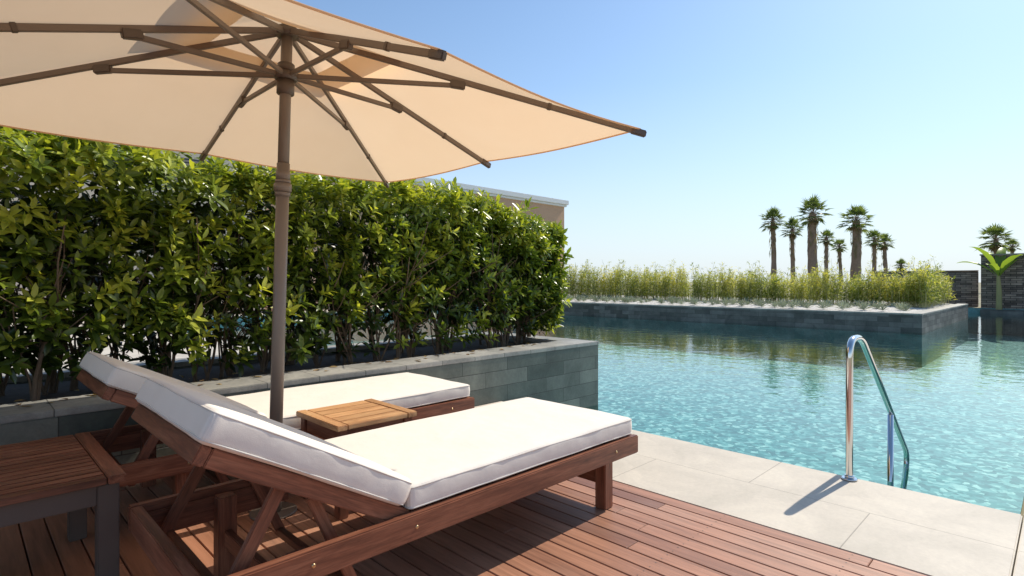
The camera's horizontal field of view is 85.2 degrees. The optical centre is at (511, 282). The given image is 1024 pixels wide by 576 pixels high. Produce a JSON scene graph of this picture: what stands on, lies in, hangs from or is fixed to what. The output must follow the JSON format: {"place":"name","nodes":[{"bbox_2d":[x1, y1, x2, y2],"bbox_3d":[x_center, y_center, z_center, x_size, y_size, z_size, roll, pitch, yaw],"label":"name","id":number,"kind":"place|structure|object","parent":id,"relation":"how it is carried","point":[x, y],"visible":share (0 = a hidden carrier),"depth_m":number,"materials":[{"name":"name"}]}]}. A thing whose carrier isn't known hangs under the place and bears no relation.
{"place":"outdoors","nodes":[
{"label":"outdoors","id":0,"kind":"place"},
{"bbox_2d":[4,322,260,370],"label":"garden terrace","id":1,"kind":"structure","parent":0,"point":[134,354],"depth_m":9.89,"materials":[{"name":"stone"}]},
{"bbox_2d":[0,474,925,575],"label":"wooden deck","id":2,"kind":"structure","parent":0,"point":[632,531],"depth_m":2.65,"materials":[{"name":"brown wood"}]},
{"bbox_2d":[0,432,126,575],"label":"coffee table","id":3,"kind":"object","parent":2,"relation":"on","point":[75,476],"visible":1,"depth_m":2.16,"materials":[{"name":"red wood"}]},
{"bbox_2d":[76,352,473,494],"bbox_3d":[-1.409,0.826,3.736,2.310,0.849,0.884,0,0,-45],"label":"sun lounger","id":4,"kind":"object","parent":2,"relation":"on","point":[107,378],"visible":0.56,"depth_m":3.35,"materials":[{"name":"white fabric"}]},
{"bbox_2d":[0,0,646,519],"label":"garden parasol","id":5,"kind":"object","parent":2,"relation":"on","point":[284,86],"visible":0.97,"depth_m":3.21,"materials":[{"name":"beige fabric"}]},
{"bbox_2d":[296,399,416,519],"bbox_3d":[-0.905,1.000,3.239,0.500,0.500,0.500,0,0,-45],"label":"side table","id":6,"kind":"object","parent":2,"relation":"on","point":[333,421],"visible":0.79,"depth_m":3.14,"materials":[{"name":"brown wood"}]},
{"bbox_2d":[128,378,637,575],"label":"sun lounger","id":7,"kind":"object","parent":2,"relation":"on","point":[409,481],"visible":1,"depth_m":2.20,"materials":[{"name":"white fabric"}]},
{"bbox_2d":[14,486,852,570],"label":"deck screws","id":8,"kind":"object","parent":2,"relation":"on","point":[482,554],"visible":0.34,"depth_m":2.69,"materials":[{"name":"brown metal"}]},
{"bbox_2d":[187,313,1023,383],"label":"water","id":9,"kind":"structure","parent":0,"point":[989,335],"depth_m":15.58,"materials":[{"name":"teal liquid"}]},
{"bbox_2d":[295,0,1023,281],"label":"sky","id":10,"kind":"structure","parent":0,"point":[910,112],"materials":[{"name":"blue"}]},
{"bbox_2d":[565,282,1023,571],"bbox_3d":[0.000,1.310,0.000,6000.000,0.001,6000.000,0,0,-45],"label":"ground","id":11,"kind":"structure","parent":0,"point":[1022,511],"depth_m":70.51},
{"bbox_2d":[0,132,264,317],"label":"pale wing","id":12,"kind":"structure","parent":11,"relation":"on","point":[193,156],"depth_m":20.60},
{"bbox_2d":[169,157,209,180],"bbox_3d":[-12.547,-4.300,21.244,1.900,0.900,0.008,0,0,-45],"label":"window glass","id":13,"kind":"object","parent":12,"relation":"attached to","point":[188,162],"visible":0.07,"depth_m":21.36,"materials":[{"name":"glass"}]},
{"bbox_2d":[0,332,598,463],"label":"hedge planter","id":14,"kind":"object","parent":11,"relation":"on","point":[559,370],"visible":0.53,"depth_m":5.34,"materials":[{"name":"stone"}]},
{"bbox_2d":[13,341,544,406],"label":"fallen leaves","id":15,"kind":"object","parent":14,"relation":"on","point":[182,376],"visible":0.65,"depth_m":4.71,"materials":[{"name":"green plant"}]},
{"bbox_2d":[0,126,573,400],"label":"hedge","id":16,"kind":"object","parent":14,"relation":"on","point":[419,258],"visible":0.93,"depth_m":4.53,"materials":[{"name":"green plant"}]},
{"bbox_2d":[265,169,563,309],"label":"walls","id":17,"kind":"structure","parent":11,"relation":"on","point":[551,213],"depth_m":35.97,"materials":[{"name":"beige paint"}]},
{"bbox_2d":[407,177,568,204],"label":"cornice","id":18,"kind":"structure","parent":17,"relation":"on","point":[511,193],"depth_m":33.64,"materials":[{"name":"white paint"}]},
{"bbox_2d":[413,182,566,206],"bbox_3d":[-19.891,-5.229,23.229,54.720,0.139,12.220,0,0,-45],"label":"cornice lip","id":19,"kind":"object","parent":18,"relation":"attached to","point":[516,198],"visible":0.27,"depth_m":34.51,"materials":[{"name":"beige concrete"}]},
{"bbox_2d":[212,307,1023,513],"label":"swimming pool","id":20,"kind":"structure","parent":11,"relation":"in","point":[963,433],"depth_m":11.19,"materials":[{"name":"liquid"}]},
{"bbox_2d":[528,302,967,367],"bbox_3d":[9.740,1.805,27.446,11.010,1.690,18.760,0,0,-45],"label":"island planter","id":21,"kind":"object","parent":20,"relation":"on","point":[922,321],"visible":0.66,"depth_m":19.86,"materials":[{"name":"stone"}]},
{"bbox_2d":[565,295,952,312],"bbox_3d":[9.634,0.939,27.559,10.400,0.128,18.450,0,0,-45],"label":"white gravel bed","id":22,"kind":"object","parent":21,"relation":"on","point":[853,308],"visible":0.16,"depth_m":21.80,"materials":[{"name":"white gravel"}]},
{"bbox_2d":[545,293,912,310],"bbox_3d":[7.450,0.766,25.202,3.965,0.328,18.269,0,0,-45],"label":"agave bed","id":23,"kind":"object","parent":22,"relation":"on","point":[781,303],"visible":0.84,"depth_m":22.24,"materials":[{"name":"green plant"}]},
{"bbox_2d":[559,254,955,306],"bbox_3d":[10.716,-0.224,28.888,7.299,2.387,19.101,0,0,-45],"label":"bamboo hedge","id":24,"kind":"object","parent":22,"relation":"on","point":[925,286],"visible":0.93,"depth_m":24.74,"materials":[{"name":"green plant"}]},
{"bbox_2d":[980,309,1023,314],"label":"planting ledge","id":25,"kind":"object","parent":20,"relation":"on","point":[995,311],"visible":0.24,"depth_m":27.08,"materials":[{"name":"stone"}]},
{"bbox_2d":[958,247,1021,309],"bbox_3d":[23.928,-0.201,27.512,2.645,3.130,3.174,0,0,-45],"label":"banana plant","id":26,"kind":"object","parent":25,"relation":"on","point":[999,265],"visible":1,"depth_m":27.39,"materials":[{"name":"green plant"}]},
{"bbox_2d":[474,401,1022,575],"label":"pool coping","id":27,"kind":"object","parent":11,"relation":"on","point":[923,533],"visible":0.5,"depth_m":3.07,"materials":[{"name":"stone"}]},
{"bbox_2d":[841,335,909,488],"bbox_3d":[2.750,1.467,4.136,1.827,2.246,0.090,0,0,-45],"label":"pool handrail","id":28,"kind":"object","parent":27,"relation":"on","point":[892,423],"visible":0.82,"depth_m":3.88,"materials":[{"name":"metal"}]},
{"bbox_2d":[760,207,787,291],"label":"palm tree","id":29,"kind":"object","parent":11,"relation":"on","point":[772,227],"visible":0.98,"depth_m":59.71,"materials":[{"name":"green plant"}]},
{"bbox_2d":[779,216,804,286],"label":"palm tree","id":30,"kind":"object","parent":11,"relation":"on","point":[792,224],"visible":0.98,"depth_m":67.67,"materials":[{"name":"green plant"}]},
{"bbox_2d":[794,194,834,294],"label":"palm tree","id":31,"kind":"object","parent":11,"relation":"on","point":[811,223],"visible":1,"depth_m":57.68,"materials":[{"name":"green plant"}]},
{"bbox_2d":[816,229,835,289],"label":"palm tree","id":32,"kind":"object","parent":11,"relation":"on","point":[826,240],"visible":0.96,"depth_m":79.77,"materials":[{"name":"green plant"}]},
{"bbox_2d":[831,238,847,287],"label":"palm tree","id":33,"kind":"object","parent":11,"relation":"on","point":[838,248],"visible":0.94,"depth_m":83.82,"materials":[{"name":"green plant"}]},
{"bbox_2d":[837,202,875,286],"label":"palm tree","id":34,"kind":"object","parent":11,"relation":"on","point":[856,229],"visible":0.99,"depth_m":57.58,"materials":[{"name":"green plant"}]},
{"bbox_2d":[863,229,883,270],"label":"palm tree","id":35,"kind":"object","parent":11,"relation":"on","point":[873,234],"visible":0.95,"depth_m":75.72,"materials":[{"name":"green plant"}]},
{"bbox_2d":[876,232,894,270],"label":"palm tree","id":36,"kind":"object","parent":11,"relation":"on","point":[884,247],"visible":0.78,"depth_m":79.91,"materials":[{"name":"green plant"}]},
{"bbox_2d":[895,258,909,270],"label":"palm tree","id":37,"kind":"object","parent":11,"relation":"on","point":[901,262],"visible":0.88,"depth_m":84.72,"materials":[{"name":"green plant"}]},
{"bbox_2d":[975,223,1016,253],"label":"palm tree","id":38,"kind":"object","parent":11,"relation":"on","point":[994,232],"visible":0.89,"depth_m":65.79,"materials":[{"name":"green plant"}]},
{"bbox_2d":[979,253,1023,308],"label":"stone garden wall","id":39,"kind":"structure","parent":11,"relation":"on","point":[1012,280],"depth_m":27.63,"materials":[{"name":"stone"}]},
{"bbox_2d":[1003,238,1020,252],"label":"palm tree","id":40,"kind":"object","parent":11,"relation":"on","point":[1012,249],"visible":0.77,"depth_m":79.55,"materials":[{"name":"green plant"}]},
{"bbox_2d":[1013,519,1023,575],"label":"pool coping","id":41,"kind":"object","parent":11,"relation":"on","point":[1019,567],"visible":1,"depth_m":2.52,"materials":[{"name":"stone"}]},
{"bbox_2d":[872,270,978,306],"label":"boundary wall","id":42,"kind":"structure","parent":0,"point":[965,286],"depth_m":29.70,"materials":[{"name":"stone"}]}
]}

